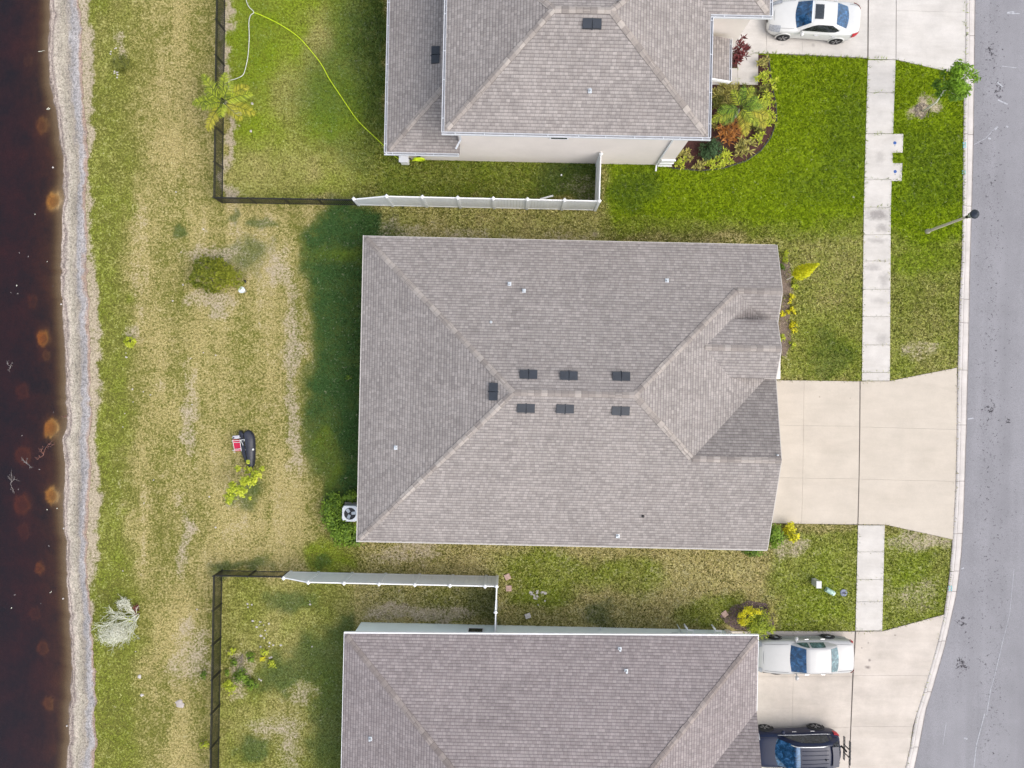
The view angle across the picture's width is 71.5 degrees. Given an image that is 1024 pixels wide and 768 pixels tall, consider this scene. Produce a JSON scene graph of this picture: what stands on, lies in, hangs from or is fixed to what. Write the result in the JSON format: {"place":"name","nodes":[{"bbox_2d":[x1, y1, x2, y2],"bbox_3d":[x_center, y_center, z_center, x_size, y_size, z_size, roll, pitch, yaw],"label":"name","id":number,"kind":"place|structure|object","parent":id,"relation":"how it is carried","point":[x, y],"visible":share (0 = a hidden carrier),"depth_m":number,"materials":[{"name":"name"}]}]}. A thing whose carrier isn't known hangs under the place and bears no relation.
{"place":"outdoors","nodes":[
{"label":"outdoors","id":0,"kind":"place"},
{"bbox_2d":[0,0,72,767],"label":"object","id":1,"kind":"object","parent":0,"point":[36,668],"visible":1,"depth_m":38.86,"materials":[{"name":"brown liquid"}]},
{"bbox_2d":[48,0,97,767],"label":"sandy bank","id":2,"kind":"structure","parent":0,"point":[64,53],"depth_m":37.87,"materials":[{"name":"beige sand"}]},
{"bbox_2d":[78,0,968,767],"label":"lawn","id":3,"kind":"structure","parent":0,"point":[280,530],"depth_m":37.66,"materials":[{"name":"green plant"}]},
{"bbox_2d":[93,594,138,652],"bbox_3d":[-20.206,12.487,36.731,2.485,1.797,2.928,25,90,0],"label":"bare shrub","id":4,"kind":"object","parent":3,"relation":"on","point":[114,631],"visible":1,"depth_m":36.84,"materials":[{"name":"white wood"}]},
{"bbox_2d":[111,53,132,73],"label":"shrub","id":5,"kind":"object","parent":3,"relation":"on","point":[122,64],"visible":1,"depth_m":37.08,"materials":[{"name":"green plant"}]},
{"bbox_2d":[123,335,136,347],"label":"shrub","id":6,"kind":"object","parent":3,"relation":"on","point":[131,343],"visible":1,"depth_m":37.32,"materials":[{"name":"green plant"}]},
{"bbox_2d":[132,603,139,614],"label":"weed","id":7,"kind":"object","parent":3,"relation":"on","point":[135,607],"visible":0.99,"depth_m":37.48,"materials":[{"name":"red plant"}]},
{"bbox_2d":[175,699,183,707],"bbox_3d":[-17.587,16.972,37.630,0.441,0.052,0.496,-30,90,0],"label":"stone","id":8,"kind":"object","parent":3,"relation":"on","point":[179,703],"visible":1,"depth_m":37.62,"materials":[{"name":"white stone"}]},
{"bbox_2d":[199,671,206,679],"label":"shrub","id":9,"kind":"object","parent":3,"relation":"on","point":[203,675],"visible":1,"depth_m":37.38,"materials":[{"name":"green plant"}]},
{"bbox_2d":[199,738,208,748],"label":"shrub","id":10,"kind":"object","parent":3,"relation":"on","point":[206,743],"visible":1,"depth_m":37.45,"materials":[{"name":"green plant"}]},
{"bbox_2d":[186,254,244,293],"bbox_3d":[-15.525,-5.744,36.941,3.113,1.496,2.136,1,90,0],"label":"pine bush","id":11,"kind":"object","parent":3,"relation":"on","point":[215,266],"visible":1,"depth_m":36.82,"materials":[{"name":"green plant"}]},
{"bbox_2d":[192,72,255,131],"bbox_3d":[-14.642,-14.267,36.622,3.155,2.102,2.924,1,90,0],"label":"palm","id":12,"kind":"object","parent":3,"relation":"on","point":[209,99],"visible":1,"depth_m":35.85,"materials":[{"name":"green plant"}]},
{"bbox_2d":[222,679,236,694],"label":"shrub","id":13,"kind":"object","parent":3,"relation":"on","point":[227,683],"visible":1,"depth_m":37.43,"materials":[{"name":"green plant"}]},
{"bbox_2d":[228,647,235,655],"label":"shrub","id":14,"kind":"object","parent":3,"relation":"on","point":[233,650],"visible":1,"depth_m":37.42,"materials":[{"name":"yellow plant"}]},
{"bbox_2d":[230,658,237,666],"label":"shrub","id":15,"kind":"object","parent":3,"relation":"on","point":[234,661],"visible":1,"depth_m":37.41,"materials":[{"name":"green plant"}]},
{"bbox_2d":[231,654,243,670],"bbox_3d":[-14.314,14.789,37.353,0.824,0.537,0.671,-44,90,0],"label":"twig bundle","id":16,"kind":"object","parent":3,"relation":"on","point":[242,656],"visible":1,"depth_m":37.46,"materials":[{"name":"grey plant"}]},
{"bbox_2d":[232,435,244,450],"bbox_3d":[-14.364,3.149,37.415,0.722,0.490,0.933,1,90,0],"label":"beach chair","id":17,"kind":"object","parent":3,"relation":"on","point":[237,445],"visible":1,"depth_m":37.37,"materials":[{"name":"red fabric"}]},
{"bbox_2d":[231,667,248,685],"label":"shrub","id":18,"kind":"object","parent":3,"relation":"on","point":[243,676],"visible":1,"depth_m":37.37,"materials":[{"name":"green plant"}]},
{"bbox_2d":[229,0,253,89],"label":"garden hose","id":19,"kind":"object","parent":3,"relation":"on","point":[248,45],"visible":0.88,"depth_m":37.59,"materials":[{"name":"rubber"}]},
{"bbox_2d":[238,287,245,292],"bbox_3d":[-14.191,-4.943,37.460,0.340,0.400,0.340,-44,90,0],"label":"bucket","id":20,"kind":"object","parent":3,"relation":"on","point":[243,290],"visible":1,"depth_m":37.28,"materials":[{"name":"white paint"}]},
{"bbox_2d":[223,460,264,504],"bbox_3d":[-13.781,5.121,36.751,1.608,1.835,2.382,19,90,0],"label":"sapling","id":21,"kind":"object","parent":3,"relation":"on","point":[241,490],"visible":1,"depth_m":36.26,"materials":[{"name":"green plant"}]},
{"bbox_2d":[238,430,255,467],"bbox_3d":[-14.027,3.428,37.510,0.930,0.280,1.982,1,90,0],"label":"kayak cover","id":22,"kind":"object","parent":3,"relation":"on","point":[250,441],"visible":0.94,"depth_m":37.42,"materials":[{"name":"black plastic"}]},
{"bbox_2d":[209,569,288,767],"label":"picket fence","id":23,"kind":"object","parent":3,"relation":"on","point":[215,660],"visible":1,"depth_m":36.95,"materials":[{"name":"black metal"}]},
{"bbox_2d":[245,652,255,662],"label":"shrub","id":24,"kind":"object","parent":3,"relation":"on","point":[251,660],"visible":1,"depth_m":37.50,"materials":[{"name":"green plant"}]},
{"bbox_2d":[243,678,258,690],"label":"shrub","id":25,"kind":"object","parent":3,"relation":"on","point":[250,682],"visible":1,"depth_m":37.40,"materials":[{"name":"green plant"}]},
{"bbox_2d":[260,648,268,655],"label":"shrub","id":26,"kind":"object","parent":3,"relation":"on","point":[264,651],"visible":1,"depth_m":37.40,"materials":[{"name":"yellow plant"}]},
{"bbox_2d":[267,660,275,667],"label":"shrub","id":27,"kind":"object","parent":3,"relation":"on","point":[271,663],"visible":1,"depth_m":37.42,"materials":[{"name":"yellow plant"}]},
{"bbox_2d":[212,0,356,205],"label":"picket fence","id":28,"kind":"object","parent":3,"relation":"on","point":[217,59],"visible":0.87,"depth_m":36.95,"materials":[{"name":"black metal"}]},
{"bbox_2d":[319,490,344,532],"bbox_3d":[-9.390,6.784,37.112,1.774,1.126,2.355,-24,90,0],"label":"shrub","id":29,"kind":"object","parent":3,"relation":"on","point":[333,507],"visible":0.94,"depth_m":36.98,"materials":[{"name":"green plant"}]},
{"bbox_2d":[254,12,413,160],"bbox_3d":[-9.366,-15.771,37.605,0.850,0.036,11.578,-44,90,0],"label":"garden hose","id":30,"kind":"object","parent":3,"relation":"on","point":[326,74],"visible":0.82,"depth_m":37.59,"materials":[{"name":"rubber"}]},
{"bbox_2d":[329,519,364,548],"bbox_3d":[-8.687,7.778,37.073,1.980,1.201,1.647,1,90,0],"label":"shrub","id":31,"kind":"object","parent":3,"relation":"on","point":[343,533],"visible":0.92,"depth_m":36.89,"materials":[{"name":"green plant"}]},
{"bbox_2d":[342,502,356,521],"bbox_3d":[-8.403,6.726,37.260,0.920,0.800,0.920,1,90,0],"label":"air conditioner","id":32,"kind":"object","parent":3,"relation":"on","point":[349,511],"visible":0.86,"depth_m":36.91,"materials":[{"name":"paint"}]},
{"bbox_2d":[343,488,356,502],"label":"shrub","id":33,"kind":"object","parent":3,"relation":"on","point":[352,496],"visible":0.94,"depth_m":37.19,"materials":[{"name":"green plant"}]},
{"bbox_2d":[281,571,498,631],"bbox_3d":[-6.261,11.311,36.653,11.146,2.015,2.710,1,90,0],"label":"privacy fence","id":34,"kind":"object","parent":3,"relation":"on","point":[414,580],"visible":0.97,"depth_m":36.60,"materials":[{"name":"white plastic"}]},
{"bbox_2d":[352,152,602,210],"bbox_3d":[-1.814,-10.527,36.653,12.747,2.015,2.590,1,90,0],"label":"privacy fence","id":35,"kind":"object","parent":3,"relation":"on","point":[493,202],"visible":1,"depth_m":36.60,"materials":[{"name":"white plastic"}]},
{"bbox_2d":[504,573,510,579],"bbox_3d":[-0.237,10.203,37.625,0.300,0.070,0.300,-24,90,0],"label":"paver","id":36,"kind":"object","parent":3,"relation":"on","point":[507,576],"visible":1,"depth_m":37.59,"materials":[{"name":"pink stone"}]},
{"bbox_2d":[506,585,511,590],"bbox_3d":[-0.170,10.814,37.625,0.300,0.070,0.300,-2,90,0],"label":"paver","id":37,"kind":"object","parent":3,"relation":"on","point":[509,587],"visible":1,"depth_m":37.59,"materials":[{"name":"beige concrete"}]},
{"bbox_2d":[341,622,761,767],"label":"house","id":38,"kind":"structure","parent":3,"relation":"on","point":[420,695],"depth_m":34.18,"materials":[{"name":"grey"}]},
{"bbox_2d":[467,627,483,631],"bbox_3d":[-1.876,12.713,36.300,0.840,1.480,0.054,1,90,0],"label":"window","id":39,"kind":"structure","parent":38,"relation":"in","point":[469,629],"depth_m":36.68,"materials":[{"name":"black glass"}]},
{"bbox_2d":[356,235,782,550],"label":"house","id":40,"kind":"structure","parent":3,"relation":"on","point":[567,393],"depth_m":33.84,"materials":[{"name":"grey"}]},
{"bbox_2d":[384,0,772,170],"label":"house","id":41,"kind":"structure","parent":3,"relation":"on","point":[589,81],"depth_m":31.80,"materials":[{"name":"grey"}]},
{"bbox_2d":[399,156,411,164],"bbox_3d":[-5.580,-11.690,37.235,0.577,0.750,0.370,1,90,0],"label":"heater box","id":42,"kind":"object","parent":41,"relation":"attached to","point":[403,160],"visible":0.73,"depth_m":36.86,"materials":[{"name":"white paint"}]},
{"bbox_2d":[413,156,424,160],"bbox_3d":[-4.848,-11.754,37.051,0.668,0.571,0.225,1,90,0],"label":"hose reel","id":43,"kind":"object","parent":41,"relation":"attached to","point":[418,158],"visible":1,"depth_m":36.88,"materials":[{"name":"yellow plastic"}]},
{"bbox_2d":[549,138,568,139],"bbox_3d":[2.236,-11.685,33.200,0.900,1.480,0.054,1,90,0],"label":"window","id":44,"kind":"structure","parent":41,"relation":"in","point":[549,138],"depth_m":33.80,"materials":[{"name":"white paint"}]},
{"bbox_2d":[668,55,775,169],"bbox_3d":[10.544,-14.377,37.667,6.932,0.085,6.199,1,90,0],"label":"mulch bed","id":45,"kind":"object","parent":3,"relation":"on","point":[694,146],"visible":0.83,"depth_m":37.62,"materials":[{"name":"brown wood"}]},
{"bbox_2d":[674,156,687,169],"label":"strap plant","id":46,"kind":"object","parent":45,"relation":"on","point":[679,161],"visible":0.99,"depth_m":37.33,"materials":[{"name":"green plant"}]},
{"bbox_2d":[677,147,694,162],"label":"strap plant","id":47,"kind":"object","parent":45,"relation":"on","point":[682,153],"visible":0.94,"depth_m":37.34,"materials":[{"name":"green plant"}]},
{"bbox_2d":[691,158,707,171],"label":"strap plant","id":48,"kind":"object","parent":45,"relation":"on","point":[700,165],"visible":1,"depth_m":37.31,"materials":[{"name":"green plant"}]},
{"bbox_2d":[696,136,724,160],"bbox_3d":[10.353,-12.296,37.130,1.470,1.081,1.329,1,90,0],"label":"shrub","id":49,"kind":"object","parent":45,"relation":"on","point":[704,153],"visible":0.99,"depth_m":37.02,"materials":[{"name":"green plant"}]},
{"bbox_2d":[704,156,722,170],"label":"strap plant","id":50,"kind":"object","parent":45,"relation":"on","point":[712,163],"visible":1,"depth_m":37.32,"materials":[{"name":"green plant"}]},
{"bbox_2d":[711,116,718,130],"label":"strap plant","id":51,"kind":"object","parent":45,"relation":"on","point":[714,127],"visible":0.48,"depth_m":37.37,"materials":[{"name":"green plant"}]},
{"bbox_2d":[712,93,724,109],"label":"strap plant","id":52,"kind":"object","parent":45,"relation":"on","point":[714,101],"visible":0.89,"depth_m":37.25,"materials":[{"name":"green plant"}]},
{"bbox_2d":[672,55,776,170],"bbox_3d":[12.150,-13.440,37.615,3.023,0.061,7.893,40,90,0],"label":"bed edging","id":53,"kind":"object","parent":45,"relation":"on","point":[762,147],"visible":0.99,"depth_m":37.59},
{"bbox_2d":[712,81,737,106],"bbox_3d":[11.059,-15.197,37.311,1.708,0.698,1.827,1,90,0],"label":"strap plant","id":54,"kind":"object","parent":45,"relation":"on","point":[726,99],"visible":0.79,"depth_m":37.20,"materials":[{"name":"green plant"}]},
{"bbox_2d":[717,146,734,167],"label":"strap plant","id":55,"kind":"object","parent":45,"relation":"on","point":[724,156],"visible":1,"depth_m":37.30,"materials":[{"name":"green plant"}]},
{"bbox_2d":[715,115,743,145],"bbox_3d":[11.378,-13.235,37.236,1.659,0.847,1.697,1,90,0],"label":"croton","id":56,"kind":"object","parent":45,"relation":"on","point":[733,124],"visible":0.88,"depth_m":37.15,"materials":[{"name":"orange plant"}]},
{"bbox_2d":[730,81,741,94],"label":"strap plant","id":57,"kind":"object","parent":45,"relation":"on","point":[736,87],"visible":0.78,"depth_m":37.29,"materials":[{"name":"green plant"}]},
{"bbox_2d":[711,86,769,136],"bbox_3d":[11.850,-13.738,36.820,2.618,1.704,2.662,39,90,0],"label":"palm","id":58,"kind":"object","parent":45,"relation":"on","point":[749,108],"visible":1,"depth_m":36.19,"materials":[{"name":"green plant"}]},
{"bbox_2d":[734,135,758,158],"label":"strap plant","id":59,"kind":"object","parent":45,"relation":"on","point":[742,143],"visible":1,"depth_m":37.29,"materials":[{"name":"green plant"}]},
{"bbox_2d":[737,82,757,100],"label":"strap plant","id":60,"kind":"object","parent":45,"relation":"on","point":[745,84],"visible":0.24,"depth_m":37.34,"materials":[{"name":"green plant"}]},
{"bbox_2d":[747,118,765,133],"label":"strap plant","id":61,"kind":"object","parent":45,"relation":"on","point":[758,128],"visible":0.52,"depth_m":37.34,"materials":[{"name":"green plant"}]},
{"bbox_2d":[750,131,764,144],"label":"strap plant","id":62,"kind":"object","parent":45,"relation":"on","point":[759,137],"visible":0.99,"depth_m":37.34,"materials":[{"name":"green plant"}]},
{"bbox_2d":[752,94,772,113],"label":"strap plant","id":63,"kind":"object","parent":45,"relation":"on","point":[763,104],"visible":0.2,"depth_m":37.30,"materials":[{"name":"green plant"}]},
{"bbox_2d":[756,54,769,68],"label":"strap plant","id":64,"kind":"object","parent":45,"relation":"on","point":[763,60],"visible":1,"depth_m":37.33,"materials":[{"name":"green plant"}]},
{"bbox_2d":[754,68,772,84],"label":"strap plant","id":65,"kind":"object","parent":45,"relation":"on","point":[763,74],"visible":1,"depth_m":37.31,"materials":[{"name":"green plant"}]},
{"bbox_2d":[754,83,772,99],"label":"strap plant","id":66,"kind":"object","parent":45,"relation":"on","point":[765,89],"visible":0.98,"depth_m":37.31,"materials":[{"name":"green plant"}]},
{"bbox_2d":[762,90,775,108],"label":"strap plant","id":67,"kind":"object","parent":45,"relation":"on","point":[767,97],"visible":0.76,"depth_m":37.32,"materials":[{"name":"green plant"}]},
{"bbox_2d":[762,107,778,129],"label":"strap plant","id":68,"kind":"object","parent":45,"relation":"on","point":[772,121],"visible":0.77,"depth_m":37.33,"materials":[{"name":"green plant"}]},
{"bbox_2d":[768,76,778,90],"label":"strap plant","id":69,"kind":"object","parent":45,"relation":"on","point":[772,82],"visible":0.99,"depth_m":37.32,"materials":[{"name":"green plant"}]},
{"bbox_2d":[732,53,736,67],"bbox_3d":[11.390,-17.119,37.670,1.102,0.080,0.837,1,90,0],"label":"mulch bed","id":70,"kind":"object","parent":3,"relation":"on","point":[735,66],"visible":0.21,"depth_m":37.63,"materials":[{"name":"brown wood"}]},
{"bbox_2d":[732,34,751,65],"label":"red plant","id":71,"kind":"object","parent":70,"relation":"on","point":[743,50],"visible":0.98,"depth_m":36.57,"materials":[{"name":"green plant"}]},
{"bbox_2d":[712,19,765,84],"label":"front walkway","id":72,"kind":"structure","parent":3,"relation":"on","point":[746,71],"depth_m":37.62,"materials":[{"name":"concrete"}]},
{"bbox_2d":[720,601,774,629],"bbox_3d":[12.458,12.263,37.673,2.948,0.074,1.610,1,90,0],"label":"mulch bed","id":73,"kind":"object","parent":3,"relation":"on","point":[733,621],"visible":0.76,"depth_m":37.64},
{"bbox_2d":[721,610,728,616],"bbox_3d":[11.254,12.169,37.625,0.300,0.070,0.300,-37,90,0],"label":"paver","id":74,"kind":"object","parent":73,"relation":"on","point":[724,613],"visible":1,"depth_m":37.59,"materials":[{"name":"beige stone"}]},
{"bbox_2d":[737,606,777,639],"bbox_3d":[12.770,12.411,37.010,2.201,1.321,1.845,1,90,0],"label":"shrub","id":75,"kind":"object","parent":73,"relation":"on","point":[761,626],"visible":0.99,"depth_m":36.91,"materials":[{"name":"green plant"}]},
{"bbox_2d":[740,521,799,556],"bbox_3d":[13.448,8.168,37.125,3.193,1.092,1.421,-27,90,0],"label":"shrub","id":76,"kind":"object","parent":3,"relation":"on","point":[776,534],"visible":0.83,"depth_m":37.04,"materials":[{"name":"green plant"}]},
{"bbox_2d":[778,258,790,355],"bbox_3d":[14.169,-4.102,37.674,1.220,0.072,5.220,0,90,0],"label":"soil bed","id":77,"kind":"object","parent":3,"relation":"on","point":[786,288],"visible":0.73,"depth_m":37.64,"materials":[{"name":"brown soil"}]},
{"bbox_2d":[785,306,796,314],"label":"bedding plant","id":78,"kind":"object","parent":77,"relation":"on","point":[789,310],"visible":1,"depth_m":37.50,"materials":[{"name":"yellow plant"}]},
{"bbox_2d":[788,293,795,304],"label":"bedding plant","id":79,"kind":"object","parent":77,"relation":"on","point":[793,296],"visible":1,"depth_m":37.52,"materials":[{"name":"yellow plant"}]},
{"bbox_2d":[786,263,818,280],"bbox_3d":[14.864,-5.738,36.400,0.901,2.539,0.882,1,90,0],"label":"conifer","id":80,"kind":"object","parent":77,"relation":"on","point":[804,271],"visible":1,"depth_m":36.10,"materials":[{"name":"yellow plant"}]},
{"bbox_2d":[782,250,788,263],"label":"bedding plant","id":81,"kind":"object","parent":3,"relation":"on","point":[786,253],"visible":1,"depth_m":37.48,"materials":[{"name":"green plant"}]},
{"bbox_2d":[788,320,797,332],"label":"bedding plant","id":82,"kind":"object","parent":3,"relation":"on","point":[792,326],"visible":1,"depth_m":37.51,"materials":[{"name":"yellow plant"}]},
{"bbox_2d":[791,279,798,289],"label":"bedding plant","id":83,"kind":"object","parent":3,"relation":"on","point":[795,286],"visible":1,"depth_m":37.48,"materials":[{"name":"green plant"}]},
{"bbox_2d":[811,578,821,587],"bbox_3d":[15.966,10.441,37.315,0.280,0.690,0.380,1,90,0],"label":"utility box","id":84,"kind":"object","parent":3,"relation":"on","point":[816,583],"visible":1,"depth_m":37.05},
{"bbox_2d":[824,587,835,595],"bbox_3d":[16.780,10.949,37.495,0.480,0.330,0.260,29,90,0],"label":"utility box","id":85,"kind":"object","parent":3,"relation":"on","point":[829,591],"visible":1,"depth_m":37.39,"materials":[{"name":"green plastic"}]},
{"bbox_2d":[840,589,846,595],"bbox_3d":[17.559,11.051,37.642,0.380,0.075,0.376,1,90,0],"label":"meter cover","id":86,"kind":"object","parent":3,"relation":"on","point":[842,591],"visible":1,"depth_m":37.62,"materials":[{"name":"plastic"}]},
{"bbox_2d":[913,104,930,118],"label":"bark chips","id":87,"kind":"object","parent":3,"relation":"on","point":[924,114],"visible":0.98,"depth_m":37.62,"materials":[{"name":"brown wood"}]},
{"bbox_2d":[921,58,981,111],"bbox_3d":[21.550,-14.622,35.507,1.860,4.307,1.765,40,90,0],"label":"street tree","id":88,"kind":"object","parent":3,"relation":"on","point":[959,86],"visible":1,"depth_m":34.10,"materials":[{"name":"green plant"}]},
{"bbox_2d":[925,209,978,233],"bbox_3d":[21.966,-8.068,35.615,0.450,4.190,0.443,1,90,0],"label":"street lamp","id":89,"kind":"object","parent":3,"relation":"on","point":[974,214],"visible":1,"depth_m":34.83,"materials":[{"name":"metal"}]},
{"bbox_2d":[731,614,943,767],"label":"driveway","id":90,"kind":"structure","parent":0,"point":[892,667],"depth_m":37.62,"materials":[{"name":"concrete"}]},
{"bbox_2d":[758,723,840,767],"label":"parked car","id":91,"kind":"object","parent":90,"relation":"on","point":[813,745],"visible":0.93,"depth_m":36.38,"materials":[{"name":"black paint"}]},
{"bbox_2d":[840,736,850,765],"bbox_3d":[17.120,18.928,36.761,0.462,0.958,1.200,1,90,0],"label":"bike rack","id":92,"kind":"object","parent":91,"relation":"attached to","point":[845,750],"visible":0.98,"depth_m":36.75,"materials":[{"name":"grey metal"}]},
{"bbox_2d":[758,634,853,679],"bbox_3d":[15.256,14.157,36.962,4.983,1.395,2.242,-1,90,0],"label":"parked car","id":93,"kind":"object","parent":90,"relation":"on","point":[822,654],"visible":0.95,"depth_m":36.70,"materials":[{"name":"silver metal"}]},
{"bbox_2d":[759,0,965,74],"bbox_3d":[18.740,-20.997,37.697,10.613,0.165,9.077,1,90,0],"label":"driveway","id":94,"kind":"structure","parent":0,"point":[929,33],"depth_m":37.62,"materials":[{"name":"concrete"}]},
{"bbox_2d":[766,0,860,44],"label":"parked car","id":95,"kind":"object","parent":94,"relation":"on","point":[834,22],"visible":0.97,"depth_m":36.63,"materials":[{"name":"white paint"}]},
{"bbox_2d":[772,368,956,538],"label":"driveway","id":96,"kind":"structure","parent":0,"point":[901,453],"depth_m":37.62,"materials":[{"name":"concrete"}]},
{"bbox_2d":[855,60,902,630],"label":"sidewalk","id":97,"kind":"structure","parent":0,"point":[879,151],"depth_m":37.62,"materials":[{"name":"concrete"}]},
{"bbox_2d":[915,0,1023,767],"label":"road","id":98,"kind":"structure","parent":0,"point":[992,558],"depth_m":37.75,"materials":[{"name":"grey asphalt"}]},
{"bbox_2d":[906,0,974,767],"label":"curb","id":99,"kind":"structure","parent":98,"relation":"on","point":[964,314],"depth_m":37.75,"materials":[{"name":"concrete"}]},
{"bbox_2d":[905,17,974,767],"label":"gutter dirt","id":100,"kind":"structure","parent":99,"relation":"on","point":[957,390],"depth_m":37.67,"materials":[{"name":"brown soil"}]},
{"bbox_2d":[924,34,973,692],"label":"curb joints","id":101,"kind":"object","parent":99,"relation":"on","point":[960,322],"visible":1,"depth_m":37.66,"materials":[{"name":"grey concrete"}]},
{"bbox_2d":[974,714,984,765],"bbox_3d":[24.721,19.073,37.727,0.160,0.002,3.247,11,90,0],"label":"road scuff","id":102,"kind":"object","parent":98,"relation":"on","point":[977,740],"visible":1,"depth_m":37.73,"materials":[{"name":"paint"}]},
{"bbox_2d":[986,642,1002,714],"bbox_3d":[25.589,15.551,37.727,0.108,0.003,4.097,12,90,0],"label":"road scuff","id":103,"kind":"object","parent":98,"relation":"on","point":[993,679],"visible":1,"depth_m":37.73,"materials":[{"name":"paint"}]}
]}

